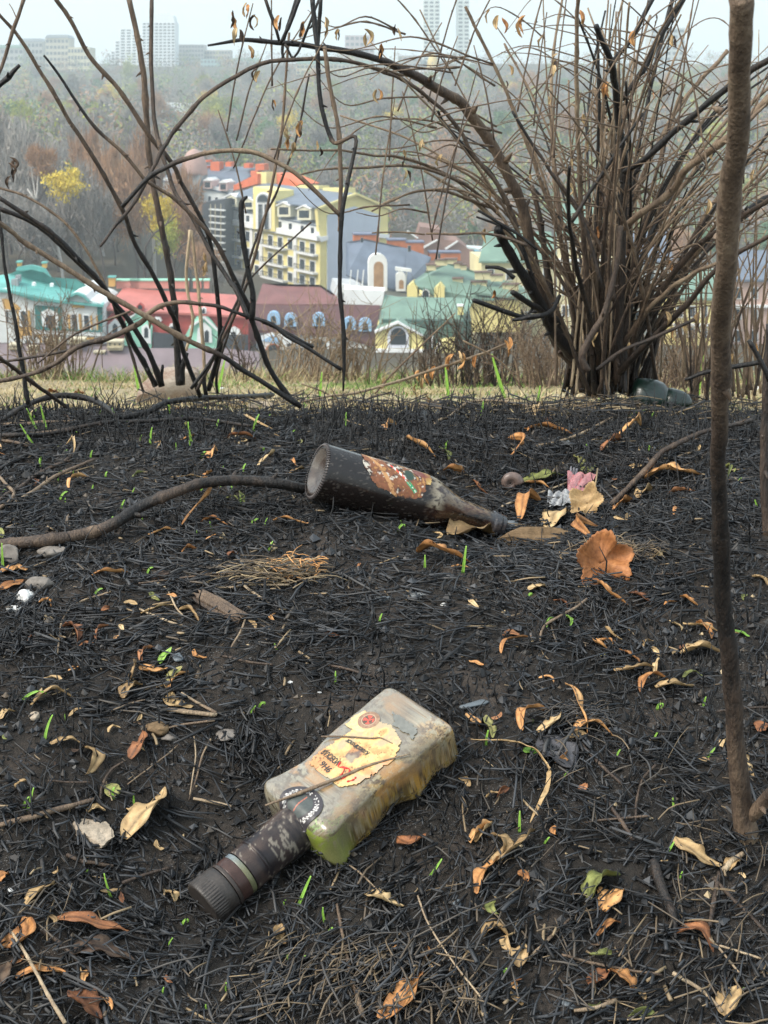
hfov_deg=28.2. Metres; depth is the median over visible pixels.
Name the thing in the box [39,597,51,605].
leaf
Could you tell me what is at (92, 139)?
tree
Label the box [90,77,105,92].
tree
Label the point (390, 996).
leaf
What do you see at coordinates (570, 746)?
stone
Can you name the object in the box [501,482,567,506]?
dry straw
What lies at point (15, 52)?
apartment building
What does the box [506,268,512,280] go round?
window
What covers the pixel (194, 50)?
apartment building
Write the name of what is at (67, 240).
tree
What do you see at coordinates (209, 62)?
apartment building
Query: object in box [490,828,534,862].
leaf
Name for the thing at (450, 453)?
leaf
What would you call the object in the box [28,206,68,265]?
tree
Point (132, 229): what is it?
tree
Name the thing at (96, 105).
tree
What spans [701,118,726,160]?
tree
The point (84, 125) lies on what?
tree
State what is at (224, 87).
tree
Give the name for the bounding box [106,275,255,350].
town house
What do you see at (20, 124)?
tree
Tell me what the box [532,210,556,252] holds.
tree
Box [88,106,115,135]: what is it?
tree
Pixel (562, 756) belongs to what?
leaf scrap
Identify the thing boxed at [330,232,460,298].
town house
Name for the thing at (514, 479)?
snail shell
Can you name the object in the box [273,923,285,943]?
leaf
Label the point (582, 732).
leaf scrap
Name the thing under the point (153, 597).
leaf scrap
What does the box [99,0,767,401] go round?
bush
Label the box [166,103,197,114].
building
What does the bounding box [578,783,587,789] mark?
leaf
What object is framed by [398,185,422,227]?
tree
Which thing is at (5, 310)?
window
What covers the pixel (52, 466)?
branch
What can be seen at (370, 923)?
soil crumbs
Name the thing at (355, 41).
apartment building
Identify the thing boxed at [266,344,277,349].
window
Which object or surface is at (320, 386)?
grass sprout
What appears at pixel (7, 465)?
branch
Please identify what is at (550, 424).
leaf
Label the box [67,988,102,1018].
leaf
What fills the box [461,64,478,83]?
tree
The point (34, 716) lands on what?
pebble
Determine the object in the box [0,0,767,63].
sky
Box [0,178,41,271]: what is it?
tree
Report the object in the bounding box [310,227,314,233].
window
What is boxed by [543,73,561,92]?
tree
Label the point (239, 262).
window
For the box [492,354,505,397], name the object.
grass sprout
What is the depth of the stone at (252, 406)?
2.58 m
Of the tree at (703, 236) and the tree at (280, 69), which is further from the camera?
the tree at (280, 69)
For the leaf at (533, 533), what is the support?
on the ground at (124, 266)
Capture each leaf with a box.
[0,564,26,571]
[0,579,23,589]
[0,708,14,718]
[0,870,8,880]
[0,961,11,983]
[1,916,35,947]
[14,778,25,786]
[15,963,65,977]
[24,880,61,903]
[30,685,72,704]
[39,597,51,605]
[49,388,57,392]
[50,735,79,744]
[57,911,128,930]
[62,621,83,644]
[67,472,88,487]
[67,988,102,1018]
[73,934,135,961]
[83,745,104,774]
[86,803,105,811]
[92,567,127,575]
[94,624,107,638]
[104,783,120,796]
[118,680,142,697]
[120,787,166,838]
[127,730,147,759]
[128,659,136,679]
[137,645,154,659]
[139,664,166,671]
[140,603,172,612]
[149,526,175,534]
[153,839,163,849]
[157,647,171,663]
[163,691,192,707]
[165,889,179,901]
[166,666,181,680]
[167,671,185,687]
[179,605,198,619]
[180,476,211,526]
[181,543,195,551]
[192,649,206,657]
[200,515,227,524]
[205,444,217,457]
[227,431,256,438]
[239,491,244,501]
[257,449,274,464]
[273,515,305,522]
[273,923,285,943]
[365,889,403,906]
[377,971,423,1018]
[381,418,395,429]
[396,833,425,843]
[406,435,435,456]
[416,539,469,561]
[439,446,451,459]
[443,463,463,471]
[446,518,494,536]
[465,713,480,725]
[468,819,490,842]
[472,739,550,822]
[473,479,487,493]
[473,821,491,841]
[473,856,498,893]
[481,918,508,936]
[483,715,496,737]
[487,832,513,861]
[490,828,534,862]
[496,527,569,546]
[499,635,527,652]
[499,932,513,949]
[508,432,524,454]
[509,943,527,966]
[515,488,540,518]
[516,703,545,730]
[517,869,529,881]
[523,469,564,481]
[523,747,538,753]
[524,422,570,432]
[524,480,548,486]
[527,583,545,589]
[532,399,542,414]
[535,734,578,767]
[536,713,561,731]
[540,507,568,526]
[553,598,568,606]
[565,682,587,732]
[569,481,603,515]
[570,513,597,534]
[573,454,585,465]
[573,719,612,734]
[576,529,634,584]
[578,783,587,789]
[579,465,595,473]
[581,869,620,899]
[586,967,610,984]
[592,638,606,648]
[596,887,624,911]
[596,918,625,935]
[597,580,627,604]
[599,637,614,643]
[600,433,620,449]
[605,626,622,639]
[610,968,636,987]
[612,495,632,508]
[613,662,653,670]
[619,412,641,433]
[619,648,639,661]
[629,591,653,601]
[634,483,651,497]
[638,671,667,690]
[644,462,700,478]
[652,657,658,671]
[655,678,693,687]
[669,486,695,492]
[673,836,721,866]
[677,921,713,951]
[680,594,697,605]
[680,640,719,652]
[682,669,702,676]
[683,622,716,630]
[696,619,713,638]
[715,985,741,1016]
[719,738,725,746]
[721,851,744,872]
[723,856,741,870]
[735,629,749,636]
[746,751,753,775]
[752,574,767,584]
[753,720,767,731]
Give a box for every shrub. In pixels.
[0,0,188,387]
[0,0,311,397]
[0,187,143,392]
[637,181,767,404]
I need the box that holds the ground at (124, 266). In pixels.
[0,64,767,1023]
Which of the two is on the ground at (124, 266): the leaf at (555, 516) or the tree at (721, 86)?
the tree at (721, 86)
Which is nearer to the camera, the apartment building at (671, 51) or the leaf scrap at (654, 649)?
the leaf scrap at (654, 649)
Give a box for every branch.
[0,0,25,188]
[0,212,30,404]
[0,221,301,408]
[0,300,248,382]
[0,356,67,408]
[0,419,115,437]
[0,442,82,499]
[0,449,39,470]
[0,470,304,548]
[0,476,15,508]
[0,798,93,826]
[1,392,121,422]
[1,419,74,425]
[1,439,28,446]
[15,458,95,501]
[43,55,313,404]
[115,390,274,419]
[129,416,250,426]
[164,427,217,436]
[434,399,532,423]
[536,416,612,446]
[539,598,587,641]
[610,418,753,506]
[747,324,767,535]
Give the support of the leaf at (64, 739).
on the ground at (124, 266)
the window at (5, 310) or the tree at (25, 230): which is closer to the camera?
the window at (5, 310)
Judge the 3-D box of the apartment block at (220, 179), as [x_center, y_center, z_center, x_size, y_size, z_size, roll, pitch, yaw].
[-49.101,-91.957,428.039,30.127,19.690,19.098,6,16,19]
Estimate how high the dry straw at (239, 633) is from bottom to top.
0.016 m
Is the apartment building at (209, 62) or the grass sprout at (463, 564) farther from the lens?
the apartment building at (209, 62)
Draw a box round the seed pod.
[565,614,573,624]
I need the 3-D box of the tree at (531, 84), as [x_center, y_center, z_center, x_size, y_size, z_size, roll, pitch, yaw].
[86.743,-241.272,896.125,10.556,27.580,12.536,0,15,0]
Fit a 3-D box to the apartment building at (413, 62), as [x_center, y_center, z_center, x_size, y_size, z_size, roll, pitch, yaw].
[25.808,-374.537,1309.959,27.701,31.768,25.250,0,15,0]
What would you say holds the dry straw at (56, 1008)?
on the charred straw at (302, 620)
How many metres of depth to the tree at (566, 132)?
580.68 m
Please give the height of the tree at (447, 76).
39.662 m
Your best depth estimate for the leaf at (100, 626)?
1.49 m
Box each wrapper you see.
[567,471,595,490]
[569,466,577,485]
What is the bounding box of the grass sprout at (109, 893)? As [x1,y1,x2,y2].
[104,873,111,897]
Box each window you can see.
[4,309,9,323]
[19,310,27,326]
[41,309,57,327]
[70,313,79,329]
[82,314,90,329]
[108,318,121,332]
[136,302,144,309]
[141,324,150,343]
[197,322,211,342]
[230,326,240,334]
[237,245,241,255]
[237,260,241,267]
[245,215,249,221]
[245,230,248,241]
[254,264,258,273]
[257,194,267,201]
[258,204,262,227]
[264,204,268,228]
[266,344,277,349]
[267,310,279,324]
[268,234,273,245]
[268,251,273,262]
[268,267,273,276]
[277,236,282,246]
[277,253,282,264]
[277,269,282,279]
[284,312,296,326]
[287,238,292,249]
[287,255,292,267]
[287,271,292,281]
[288,223,292,229]
[299,240,305,251]
[299,258,305,269]
[299,274,305,283]
[309,242,315,253]
[309,260,315,271]
[309,276,315,284]
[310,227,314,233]
[310,336,328,348]
[313,312,324,325]
[345,316,355,329]
[349,344,366,348]
[359,317,371,330]
[368,253,386,290]
[387,326,408,347]
[395,271,405,290]
[422,289,429,296]
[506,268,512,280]
[561,305,568,316]
[688,306,695,317]
[700,307,707,317]
[734,330,740,341]
[735,287,740,298]
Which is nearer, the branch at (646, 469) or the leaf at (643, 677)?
the leaf at (643, 677)
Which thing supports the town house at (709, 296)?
on the ground at (124, 266)
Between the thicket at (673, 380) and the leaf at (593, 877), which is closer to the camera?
the leaf at (593, 877)
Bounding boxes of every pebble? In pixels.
[28,711,39,720]
[508,520,517,526]
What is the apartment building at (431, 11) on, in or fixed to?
on the ground at (124, 266)
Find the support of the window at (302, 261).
in the apartment block at (310, 252)
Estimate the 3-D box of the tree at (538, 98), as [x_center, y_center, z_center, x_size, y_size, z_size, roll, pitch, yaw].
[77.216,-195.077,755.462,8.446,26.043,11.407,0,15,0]
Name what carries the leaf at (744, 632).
on the ground at (124, 266)
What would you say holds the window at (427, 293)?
in the town house at (448, 272)
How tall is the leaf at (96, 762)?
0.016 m
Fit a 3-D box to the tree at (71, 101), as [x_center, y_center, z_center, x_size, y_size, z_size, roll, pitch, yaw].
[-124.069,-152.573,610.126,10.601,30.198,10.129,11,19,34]
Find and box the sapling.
[705,0,767,844]
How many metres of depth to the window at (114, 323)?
203.74 m
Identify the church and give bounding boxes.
[419,54,442,78]
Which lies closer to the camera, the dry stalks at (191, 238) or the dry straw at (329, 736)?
the dry straw at (329, 736)
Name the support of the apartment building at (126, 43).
on the ground at (124, 266)
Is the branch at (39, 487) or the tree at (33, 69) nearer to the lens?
the branch at (39, 487)
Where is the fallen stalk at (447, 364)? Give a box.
[291,313,522,404]
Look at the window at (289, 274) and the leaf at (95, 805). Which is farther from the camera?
the window at (289, 274)
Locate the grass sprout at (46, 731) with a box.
[44,714,52,738]
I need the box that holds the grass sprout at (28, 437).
[20,424,32,442]
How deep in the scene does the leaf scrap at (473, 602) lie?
1.53 m
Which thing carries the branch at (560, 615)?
on the charred straw at (302, 620)
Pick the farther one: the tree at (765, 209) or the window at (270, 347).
the tree at (765, 209)
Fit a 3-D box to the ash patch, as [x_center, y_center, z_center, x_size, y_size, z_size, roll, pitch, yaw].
[0.032,0.085,1.560,0.027,0.004,0.016,0,15,0]
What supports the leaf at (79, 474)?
on the ground at (124, 266)
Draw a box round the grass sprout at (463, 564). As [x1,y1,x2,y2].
[461,546,466,572]
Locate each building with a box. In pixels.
[0,45,29,70]
[19,38,44,67]
[45,35,74,69]
[68,47,94,71]
[111,29,141,65]
[142,13,178,66]
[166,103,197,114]
[179,44,206,64]
[197,198,234,268]
[200,59,220,66]
[205,50,232,63]
[231,58,260,65]
[296,61,370,74]
[345,35,373,63]
[398,56,421,67]
[422,0,439,61]
[456,0,468,69]
[645,28,684,71]
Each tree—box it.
[0,105,34,254]
[0,113,59,261]
[0,120,12,194]
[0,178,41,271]
[4,99,19,115]
[5,98,36,127]
[8,115,27,133]
[8,193,61,270]
[9,105,36,144]
[16,102,62,199]
[20,142,61,269]
[24,161,74,230]
[25,61,41,80]
[25,162,89,277]
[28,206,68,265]
[35,90,60,113]
[41,187,88,272]
[44,104,82,140]
[47,127,56,146]
[48,74,61,90]
[49,157,102,276]
[54,138,71,169]
[55,117,103,248]
[59,111,99,149]
[61,71,88,100]
[62,100,74,110]
[62,134,104,162]
[65,95,80,115]
[67,105,85,120]
[72,169,118,280]
[82,118,141,171]
[83,135,125,255]
[87,100,104,117]
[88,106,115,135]
[89,70,106,83]
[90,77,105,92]
[96,80,120,100]
[97,93,113,117]
[98,182,128,265]
[99,85,112,102]
[108,142,155,277]
[115,191,146,251]
[117,99,160,130]
[117,124,169,159]
[119,60,136,88]
[120,112,142,141]
[123,109,168,275]
[128,141,163,245]
[129,79,139,96]
[129,192,182,289]
[131,66,149,81]
[136,76,149,95]
[147,81,159,99]
[149,90,170,126]
[152,215,184,291]
[158,105,178,128]
[162,156,205,291]
[170,194,206,291]
[188,239,222,292]
[191,107,227,158]
[193,73,211,95]
[195,89,217,102]
[196,76,218,100]
[197,93,225,116]
[197,115,212,149]
[202,102,227,123]
[204,156,214,164]
[205,259,231,293]
[206,114,230,160]
[214,117,253,159]
[219,93,242,115]
[221,73,231,91]
[228,272,244,288]
[230,144,248,165]
[239,65,263,93]
[250,115,278,148]
[255,125,283,153]
[262,144,288,172]
[263,91,286,131]
[273,62,292,88]
[275,115,296,133]
[279,95,293,129]
[279,106,300,147]
[303,67,315,86]
[305,119,342,171]
[307,89,339,114]
[310,137,342,185]
[310,161,344,187]
[315,67,325,85]
[325,77,341,87]
[326,133,356,166]
[329,82,345,101]
[340,81,359,103]
[342,75,356,90]
[345,115,363,154]
[366,92,390,126]
[370,80,390,96]
[373,114,410,163]
[382,104,403,118]
[384,121,415,153]
[390,85,412,108]
[394,76,415,91]
[395,136,413,162]
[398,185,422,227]
[402,103,421,127]
[406,93,419,111]
[415,86,438,118]
[421,135,463,187]
[423,70,438,83]
[431,92,448,112]
[436,59,455,80]
[446,82,458,101]
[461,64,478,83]
[465,122,487,157]
[466,212,483,245]
[471,192,516,239]
[472,160,488,197]
[475,63,486,78]
[477,215,503,242]
[482,102,508,120]
[484,66,500,92]
[484,208,507,230]
[490,108,514,144]
[498,87,524,105]
[500,93,522,113]
[503,82,520,98]
[507,72,523,88]
[524,70,536,92]
[524,77,539,91]
[526,88,545,109]
[528,73,542,90]
[532,103,548,126]
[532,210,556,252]
[534,93,547,108]
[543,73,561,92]
[544,63,563,75]
[554,104,584,149]
[555,98,573,113]
[560,76,573,93]
[566,65,580,86]
[570,95,587,116]
[579,78,591,100]
[579,84,601,128]
[589,157,606,183]
[616,61,625,77]
[616,130,638,155]
[628,89,645,107]
[639,146,670,178]
[640,80,662,115]
[641,71,658,83]
[641,176,665,199]
[652,109,685,156]
[657,72,676,110]
[668,223,694,262]
[682,68,692,88]
[682,180,710,214]
[690,224,715,262]
[690,252,714,267]
[692,88,706,102]
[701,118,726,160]
[716,72,727,88]
[742,174,762,223]
[745,149,755,169]
[749,118,764,145]
[751,217,767,249]
[754,191,767,223]
[759,93,767,118]
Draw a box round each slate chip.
[171,652,183,661]
[459,699,488,708]
[561,998,575,1009]
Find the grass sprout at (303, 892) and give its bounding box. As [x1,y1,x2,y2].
[298,875,310,905]
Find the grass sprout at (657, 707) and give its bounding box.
[656,703,663,709]
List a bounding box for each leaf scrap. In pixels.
[11,955,23,963]
[43,675,61,679]
[48,914,57,922]
[66,436,75,452]
[71,742,85,751]
[80,970,88,980]
[100,888,120,892]
[101,605,109,610]
[103,997,113,1009]
[107,724,120,731]
[118,891,124,902]
[124,599,137,604]
[149,592,159,600]
[243,414,272,428]
[458,776,470,786]
[468,599,478,607]
[469,660,485,664]
[484,900,498,913]
[491,712,501,719]
[497,785,509,796]
[502,629,519,634]
[510,991,525,1004]
[549,825,555,834]
[555,751,567,762]
[570,730,586,737]
[589,948,611,954]
[627,1006,654,1016]
[629,987,646,999]
[651,646,659,655]
[669,620,682,630]
[726,463,732,476]
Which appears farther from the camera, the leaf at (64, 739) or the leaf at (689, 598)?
the leaf at (689, 598)
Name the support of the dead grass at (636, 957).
on the charred straw at (302, 620)
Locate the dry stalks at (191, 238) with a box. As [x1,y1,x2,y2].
[185,230,207,379]
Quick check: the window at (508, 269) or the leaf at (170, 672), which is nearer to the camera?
the leaf at (170, 672)
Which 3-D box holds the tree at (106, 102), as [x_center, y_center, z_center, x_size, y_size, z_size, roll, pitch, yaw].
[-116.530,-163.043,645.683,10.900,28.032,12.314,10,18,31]
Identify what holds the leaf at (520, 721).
on the ground at (124, 266)
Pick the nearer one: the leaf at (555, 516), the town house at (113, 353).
the leaf at (555, 516)
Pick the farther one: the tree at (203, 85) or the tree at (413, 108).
the tree at (203, 85)
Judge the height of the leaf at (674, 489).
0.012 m
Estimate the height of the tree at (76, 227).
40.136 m
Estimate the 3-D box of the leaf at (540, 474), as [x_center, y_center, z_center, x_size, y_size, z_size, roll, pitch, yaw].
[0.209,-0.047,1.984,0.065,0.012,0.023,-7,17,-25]
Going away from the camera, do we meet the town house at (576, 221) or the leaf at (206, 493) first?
the leaf at (206, 493)
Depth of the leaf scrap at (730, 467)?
1.90 m
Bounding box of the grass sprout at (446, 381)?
[445,367,449,398]
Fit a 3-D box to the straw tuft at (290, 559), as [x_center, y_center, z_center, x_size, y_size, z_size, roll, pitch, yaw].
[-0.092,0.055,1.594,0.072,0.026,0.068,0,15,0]
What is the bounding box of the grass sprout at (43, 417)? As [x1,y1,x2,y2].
[40,405,46,428]
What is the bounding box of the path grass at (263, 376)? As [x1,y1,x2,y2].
[0,360,761,420]
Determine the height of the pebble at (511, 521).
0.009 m
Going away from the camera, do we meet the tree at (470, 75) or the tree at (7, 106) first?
the tree at (7, 106)
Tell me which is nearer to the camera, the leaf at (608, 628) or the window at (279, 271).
the leaf at (608, 628)
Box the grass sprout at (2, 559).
[1,543,3,565]
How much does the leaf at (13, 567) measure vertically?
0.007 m
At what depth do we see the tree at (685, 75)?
1054.58 m
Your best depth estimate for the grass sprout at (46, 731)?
1.35 m
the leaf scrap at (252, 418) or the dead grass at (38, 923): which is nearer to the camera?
the dead grass at (38, 923)
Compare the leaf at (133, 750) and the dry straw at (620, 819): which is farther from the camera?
the leaf at (133, 750)
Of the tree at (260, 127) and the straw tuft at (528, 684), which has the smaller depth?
the straw tuft at (528, 684)
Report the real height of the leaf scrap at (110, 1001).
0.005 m
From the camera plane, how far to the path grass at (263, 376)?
5.16 m
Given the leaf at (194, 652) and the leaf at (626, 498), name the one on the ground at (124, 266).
the leaf at (194, 652)
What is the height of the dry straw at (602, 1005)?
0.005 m
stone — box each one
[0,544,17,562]
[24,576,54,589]
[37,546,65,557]
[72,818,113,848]
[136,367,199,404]
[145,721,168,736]
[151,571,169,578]
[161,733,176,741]
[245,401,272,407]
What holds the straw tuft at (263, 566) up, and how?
on the ground at (124, 266)
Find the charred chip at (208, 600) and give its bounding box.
[192,589,247,623]
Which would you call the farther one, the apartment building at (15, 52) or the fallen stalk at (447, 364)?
the apartment building at (15, 52)
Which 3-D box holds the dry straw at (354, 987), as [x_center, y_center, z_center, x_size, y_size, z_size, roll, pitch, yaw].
[-0.027,0.340,1.160,0.005,0.032,0.112,-3,16,-12]
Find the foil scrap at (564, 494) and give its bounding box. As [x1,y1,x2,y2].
[547,489,570,506]
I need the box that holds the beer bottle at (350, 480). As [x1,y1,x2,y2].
[305,443,507,536]
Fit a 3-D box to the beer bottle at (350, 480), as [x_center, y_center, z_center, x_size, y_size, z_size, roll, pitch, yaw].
[0.032,-0.015,1.789,0.244,0.068,0.068,16,10,-20]
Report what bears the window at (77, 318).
in the town house at (31, 280)
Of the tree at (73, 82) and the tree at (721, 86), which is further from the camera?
the tree at (721, 86)
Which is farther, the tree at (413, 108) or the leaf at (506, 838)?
the tree at (413, 108)
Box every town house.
[0,260,117,342]
[0,336,258,379]
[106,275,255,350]
[255,283,384,349]
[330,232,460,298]
[374,295,472,352]
[407,222,472,266]
[407,258,530,331]
[470,231,556,343]
[555,204,611,332]
[626,231,672,337]
[660,268,714,344]
[732,250,767,343]
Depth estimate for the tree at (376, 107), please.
674.56 m
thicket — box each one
[0,277,140,380]
[212,325,292,382]
[228,276,399,382]
[309,302,425,383]
[389,289,506,388]
[405,270,570,387]
[467,283,570,390]
[644,288,758,389]
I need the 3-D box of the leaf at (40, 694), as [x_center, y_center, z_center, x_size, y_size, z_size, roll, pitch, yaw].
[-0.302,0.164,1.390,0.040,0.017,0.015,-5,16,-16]
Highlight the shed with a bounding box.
[466,245,481,251]
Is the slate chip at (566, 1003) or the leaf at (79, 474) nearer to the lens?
the slate chip at (566, 1003)
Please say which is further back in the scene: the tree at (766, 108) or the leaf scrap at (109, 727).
the tree at (766, 108)
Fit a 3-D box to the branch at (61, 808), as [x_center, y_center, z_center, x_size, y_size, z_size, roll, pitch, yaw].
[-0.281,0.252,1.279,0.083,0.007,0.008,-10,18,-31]
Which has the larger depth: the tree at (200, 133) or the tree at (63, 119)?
the tree at (200, 133)
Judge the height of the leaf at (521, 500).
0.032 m
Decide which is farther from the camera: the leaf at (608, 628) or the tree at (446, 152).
the tree at (446, 152)
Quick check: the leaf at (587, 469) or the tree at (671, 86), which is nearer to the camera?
the leaf at (587, 469)
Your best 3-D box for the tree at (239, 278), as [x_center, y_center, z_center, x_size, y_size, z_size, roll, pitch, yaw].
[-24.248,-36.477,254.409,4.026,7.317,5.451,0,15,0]
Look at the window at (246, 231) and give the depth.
394.79 m
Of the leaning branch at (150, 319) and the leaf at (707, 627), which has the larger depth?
the leaning branch at (150, 319)
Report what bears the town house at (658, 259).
on the ground at (124, 266)
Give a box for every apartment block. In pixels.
[163,148,268,206]
[224,172,391,291]
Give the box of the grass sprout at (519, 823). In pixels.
[518,811,520,832]
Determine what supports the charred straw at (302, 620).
on the ground at (124, 266)
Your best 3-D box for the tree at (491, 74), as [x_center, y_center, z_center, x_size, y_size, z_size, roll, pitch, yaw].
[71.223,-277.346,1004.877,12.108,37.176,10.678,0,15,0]
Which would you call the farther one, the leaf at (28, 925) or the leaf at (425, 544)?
the leaf at (425, 544)
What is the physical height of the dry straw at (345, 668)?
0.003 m
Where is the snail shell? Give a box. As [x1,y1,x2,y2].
[501,472,523,489]
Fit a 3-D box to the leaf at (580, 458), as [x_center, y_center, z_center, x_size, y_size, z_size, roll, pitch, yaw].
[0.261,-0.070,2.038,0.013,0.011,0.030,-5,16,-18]
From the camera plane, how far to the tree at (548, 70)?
1077.33 m
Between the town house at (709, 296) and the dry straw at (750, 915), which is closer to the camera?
the dry straw at (750, 915)
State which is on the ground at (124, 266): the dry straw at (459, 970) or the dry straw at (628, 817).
the dry straw at (628, 817)
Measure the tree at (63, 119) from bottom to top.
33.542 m
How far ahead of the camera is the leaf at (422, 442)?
2.00 m
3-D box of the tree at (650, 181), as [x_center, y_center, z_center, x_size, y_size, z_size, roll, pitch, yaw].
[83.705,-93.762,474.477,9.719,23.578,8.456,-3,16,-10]
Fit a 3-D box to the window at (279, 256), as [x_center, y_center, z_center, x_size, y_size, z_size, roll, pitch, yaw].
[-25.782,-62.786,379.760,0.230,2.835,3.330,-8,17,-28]
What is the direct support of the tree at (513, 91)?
on the ground at (124, 266)
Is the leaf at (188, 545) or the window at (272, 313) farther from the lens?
the window at (272, 313)
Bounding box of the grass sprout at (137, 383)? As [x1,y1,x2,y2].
[133,365,139,390]
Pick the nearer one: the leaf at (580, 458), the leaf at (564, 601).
the leaf at (564, 601)
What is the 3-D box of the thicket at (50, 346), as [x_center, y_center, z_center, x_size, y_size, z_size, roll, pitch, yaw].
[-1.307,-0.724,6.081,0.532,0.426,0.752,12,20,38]
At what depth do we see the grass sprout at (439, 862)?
1.22 m
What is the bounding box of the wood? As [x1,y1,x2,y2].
[0,46,767,249]
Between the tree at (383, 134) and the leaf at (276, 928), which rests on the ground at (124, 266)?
the tree at (383, 134)
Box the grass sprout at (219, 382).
[218,360,224,390]
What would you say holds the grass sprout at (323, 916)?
on the ground at (124, 266)
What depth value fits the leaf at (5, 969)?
1.13 m
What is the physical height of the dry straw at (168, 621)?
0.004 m
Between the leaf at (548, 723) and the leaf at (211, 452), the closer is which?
the leaf at (548, 723)
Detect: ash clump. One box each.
[6,605,22,612]
[16,589,33,603]
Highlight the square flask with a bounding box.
[188,688,457,921]
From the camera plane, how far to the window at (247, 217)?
393.30 m
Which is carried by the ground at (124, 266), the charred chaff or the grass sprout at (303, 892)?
the grass sprout at (303, 892)
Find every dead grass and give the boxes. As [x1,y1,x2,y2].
[0,880,77,1013]
[9,949,282,1023]
[242,922,501,1023]
[426,832,591,944]
[458,727,688,839]
[536,892,767,1023]
[658,799,767,912]
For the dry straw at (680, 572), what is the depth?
1.59 m
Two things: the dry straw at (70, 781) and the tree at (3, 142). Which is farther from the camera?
the tree at (3, 142)
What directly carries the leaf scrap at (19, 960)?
on the ground at (124, 266)
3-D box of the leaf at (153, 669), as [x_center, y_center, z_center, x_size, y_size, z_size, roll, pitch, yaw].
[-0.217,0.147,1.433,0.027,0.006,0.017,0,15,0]
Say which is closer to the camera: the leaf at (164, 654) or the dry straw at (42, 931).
the dry straw at (42, 931)
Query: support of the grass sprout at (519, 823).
on the ground at (124, 266)
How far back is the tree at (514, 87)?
804.21 m
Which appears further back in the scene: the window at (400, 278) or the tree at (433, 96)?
the tree at (433, 96)
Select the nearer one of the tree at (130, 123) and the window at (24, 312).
the window at (24, 312)
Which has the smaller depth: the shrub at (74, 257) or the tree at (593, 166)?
the shrub at (74, 257)
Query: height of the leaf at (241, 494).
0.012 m
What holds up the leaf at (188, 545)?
on the charred straw at (302, 620)
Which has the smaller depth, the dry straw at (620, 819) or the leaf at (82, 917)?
the leaf at (82, 917)
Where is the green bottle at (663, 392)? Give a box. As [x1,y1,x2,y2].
[629,378,691,412]
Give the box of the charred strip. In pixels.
[649,858,677,938]
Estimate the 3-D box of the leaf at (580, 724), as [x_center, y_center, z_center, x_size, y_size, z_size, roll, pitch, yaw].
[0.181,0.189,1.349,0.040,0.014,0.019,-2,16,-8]
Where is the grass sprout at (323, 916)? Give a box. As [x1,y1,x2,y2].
[322,907,324,921]
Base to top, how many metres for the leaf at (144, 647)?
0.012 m
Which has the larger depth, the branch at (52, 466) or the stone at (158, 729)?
the branch at (52, 466)
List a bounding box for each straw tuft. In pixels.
[196,549,351,588]
[267,545,328,582]
[516,676,565,690]
[531,692,622,735]
[553,532,670,563]
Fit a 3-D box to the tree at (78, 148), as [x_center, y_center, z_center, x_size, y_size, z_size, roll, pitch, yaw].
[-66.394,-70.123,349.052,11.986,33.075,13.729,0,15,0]
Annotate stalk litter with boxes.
[121,383,536,415]
[420,389,761,420]
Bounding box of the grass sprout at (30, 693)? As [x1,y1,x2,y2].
[22,690,46,699]
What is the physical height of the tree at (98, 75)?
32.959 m
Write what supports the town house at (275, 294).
on the ground at (124, 266)
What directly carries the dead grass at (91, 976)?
on the charred straw at (302, 620)
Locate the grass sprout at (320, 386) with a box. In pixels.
[318,372,321,402]
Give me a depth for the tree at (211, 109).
617.46 m
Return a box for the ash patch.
[407,592,425,597]
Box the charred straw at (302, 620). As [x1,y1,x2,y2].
[0,398,767,1023]
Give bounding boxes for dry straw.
[11,929,66,1023]
[36,927,96,975]
[48,780,90,782]
[57,591,110,652]
[66,853,113,867]
[99,761,123,798]
[112,699,144,711]
[122,866,170,883]
[127,745,178,784]
[138,573,236,583]
[139,608,182,625]
[156,582,182,614]
[167,710,215,716]
[168,707,216,715]
[169,720,214,728]
[181,692,216,712]
[188,738,211,799]
[189,736,196,794]
[192,584,288,593]
[193,797,231,806]
[220,654,272,665]
[231,619,245,646]
[243,585,268,602]
[265,753,409,805]
[321,735,392,743]
[328,664,372,676]
[335,903,365,1017]
[349,865,376,888]
[417,895,481,996]
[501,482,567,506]
[527,918,570,960]
[562,954,661,976]
[574,737,622,785]
[574,998,616,1011]
[580,815,649,823]
[604,797,634,840]
[635,764,656,824]
[650,567,711,575]
[672,971,723,1012]
[702,933,748,983]
[708,871,720,927]
[711,877,767,936]
[717,706,767,712]
[719,945,761,959]
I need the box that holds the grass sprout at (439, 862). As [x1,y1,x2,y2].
[430,858,441,875]
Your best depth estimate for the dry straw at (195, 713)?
1.39 m
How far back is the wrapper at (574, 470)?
2.00 m
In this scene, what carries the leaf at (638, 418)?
on the ground at (124, 266)
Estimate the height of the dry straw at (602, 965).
0.012 m
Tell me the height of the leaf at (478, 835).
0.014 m
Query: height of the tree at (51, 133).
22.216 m
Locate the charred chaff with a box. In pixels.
[0,409,767,1023]
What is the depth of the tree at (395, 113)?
647.47 m
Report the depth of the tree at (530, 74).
924.97 m
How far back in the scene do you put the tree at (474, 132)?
561.65 m
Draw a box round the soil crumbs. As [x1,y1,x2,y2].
[0,409,767,1023]
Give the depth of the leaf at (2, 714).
1.37 m

